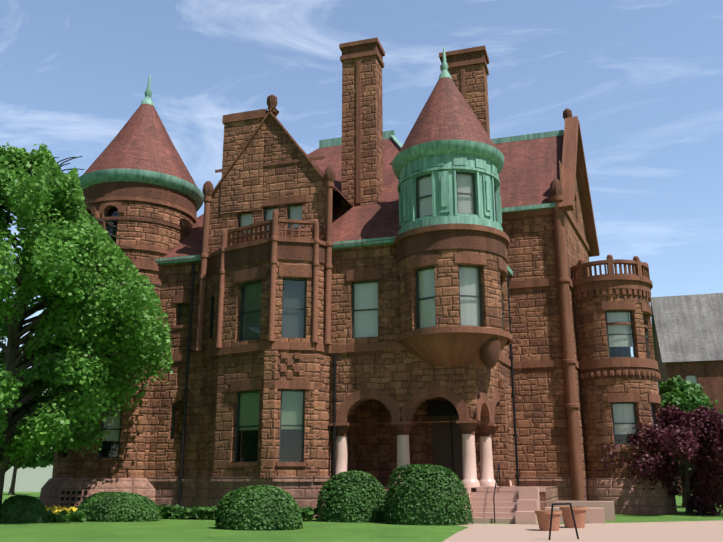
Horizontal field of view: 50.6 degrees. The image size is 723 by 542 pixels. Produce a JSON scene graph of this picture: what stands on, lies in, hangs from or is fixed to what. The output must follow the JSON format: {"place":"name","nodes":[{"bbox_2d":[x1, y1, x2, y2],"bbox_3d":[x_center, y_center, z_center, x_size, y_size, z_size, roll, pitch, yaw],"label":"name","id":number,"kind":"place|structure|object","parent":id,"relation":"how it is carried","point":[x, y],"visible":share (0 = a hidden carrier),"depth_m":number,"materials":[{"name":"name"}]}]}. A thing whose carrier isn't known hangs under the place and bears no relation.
{"place":"outdoors","nodes":[
{"label":"outdoors","id":0,"kind":"place"},
{"bbox_2d":[3,388,52,491],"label":"buildings","id":1,"kind":"structure","parent":0,"point":[28,479],"depth_m":108.20,"materials":[{"name":"white paint"}]},
{"bbox_2d":[0,492,722,541],"bbox_3d":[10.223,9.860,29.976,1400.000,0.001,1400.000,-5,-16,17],"label":"lawn ground","id":2,"kind":"structure","parent":0,"point":[172,529],"depth_m":24.61,"materials":[{"name":"green plant"}]},
{"bbox_2d":[0,495,47,522],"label":"shrub","id":3,"kind":"object","parent":2,"relation":"on","point":[21,509],"visible":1,"depth_m":29.48,"materials":[{"name":"green plant"}]},
{"bbox_2d":[8,395,50,494],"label":"tree","id":4,"kind":"object","parent":2,"relation":"on","point":[33,464],"visible":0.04,"depth_m":85.93,"materials":[{"name":"green plant"}]},
{"bbox_2d":[36,448,54,465],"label":"tree","id":5,"kind":"object","parent":2,"relation":"on","point":[46,460],"depth_m":69.80,"materials":[{"name":"green plant"}]},
{"bbox_2d":[0,142,175,505],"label":"ginkgo tree","id":6,"kind":"object","parent":2,"relation":"on","point":[77,344],"visible":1,"depth_m":30.17,"materials":[{"name":"green plant"}]},
{"bbox_2d":[77,491,160,521],"bbox_3d":[-10.050,9.688,31.487,3.828,1.187,2.520,-5,-16,17],"label":"shrub","id":7,"kind":"object","parent":2,"relation":"on","point":[107,506],"visible":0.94,"depth_m":30.59,"materials":[{"name":"green plant"}]},
{"bbox_2d":[42,504,391,521],"bbox_3d":[-6.690,10.535,33.436,16.449,0.664,6.940,1,-15,-4],"label":"border planting","id":8,"kind":"object","parent":2,"relation":"on","point":[59,513],"visible":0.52,"depth_m":31.86,"materials":[{"name":"green plant"}]},
{"bbox_2d":[214,485,302,529],"bbox_3d":[-3.545,8.119,26.304,3.199,1.464,2.255,-5,-16,17],"label":"shrub","id":9,"kind":"object","parent":2,"relation":"on","point":[260,507],"visible":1,"depth_m":25.54,"materials":[{"name":"green plant"}]},
{"bbox_2d":[316,470,390,522],"bbox_3d":[-0.329,9.127,31.030,3.100,2.015,2.319,-5,-16,17],"label":"shrub","id":10,"kind":"object","parent":2,"relation":"on","point":[353,496],"visible":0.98,"depth_m":30.27,"materials":[{"name":"green plant"}]},
{"bbox_2d":[39,37,676,518],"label":"mansion","id":11,"kind":"structure","parent":2,"relation":"on","point":[365,293],"depth_m":37.08,"materials":[{"name":"stone"}]},
{"bbox_2d":[383,464,473,525],"bbox_3d":[2.534,8.550,29.331,3.504,2.233,2.677,-5,-16,17],"label":"shrub","id":12,"kind":"object","parent":2,"relation":"on","point":[427,494],"visible":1,"depth_m":28.48,"materials":[{"name":"green plant"}]},
{"bbox_2d":[493,463,578,539],"bbox_3d":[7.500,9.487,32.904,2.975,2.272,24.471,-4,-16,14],"label":"handrails","id":13,"kind":"object","parent":2,"relation":"on","point":[553,504],"visible":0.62,"depth_m":21.52,"materials":[{"name":"black metal"}]},
{"bbox_2d":[462,486,614,524],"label":"terrace steps","id":14,"kind":"structure","parent":2,"relation":"on","point":[518,504],"depth_m":30.36,"materials":[{"name":"stone"}]},
{"bbox_2d":[595,403,722,515],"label":"japanese maple","id":15,"kind":"object","parent":2,"relation":"on","point":[697,433],"visible":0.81,"depth_m":36.75,"materials":[{"name":"purple plant"}]},
{"bbox_2d":[658,375,722,506],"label":"green tree","id":16,"kind":"object","parent":2,"relation":"on","point":[678,392],"visible":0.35,"depth_m":46.48,"materials":[{"name":"green plant"}]},
{"bbox_2d":[0,0,722,389],"label":"sky","id":17,"kind":"structure","parent":0,"point":[642,80],"materials":[{"name":"blue"}]},
{"bbox_2d":[443,520,722,541],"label":"pathway","id":18,"kind":"structure","parent":0,"point":[695,531],"depth_m":23.63,"materials":[{"name":"beige concrete"}]},
{"bbox_2d":[535,510,561,530],"bbox_3d":[6.151,8.201,25.085,0.882,0.620,0.882,-5,-16,17],"label":"planter","id":19,"kind":"object","parent":18,"relation":"on","point":[543,517],"visible":0.88,"depth_m":24.80,"materials":[{"name":"ceramic"}]},
{"bbox_2d":[559,506,586,527],"bbox_3d":[7.390,8.568,26.578,0.945,0.700,0.945,-5,-16,17],"label":"planter","id":20,"kind":"object","parent":18,"relation":"on","point":[579,512],"visible":1,"depth_m":26.28,"materials":[{"name":"ceramic"}]},
{"bbox_2d":[651,293,722,493],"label":"neighbour building","id":21,"kind":"structure","parent":0,"point":[687,332],"depth_m":94.95,"materials":[{"name":"brick"}]}
]}

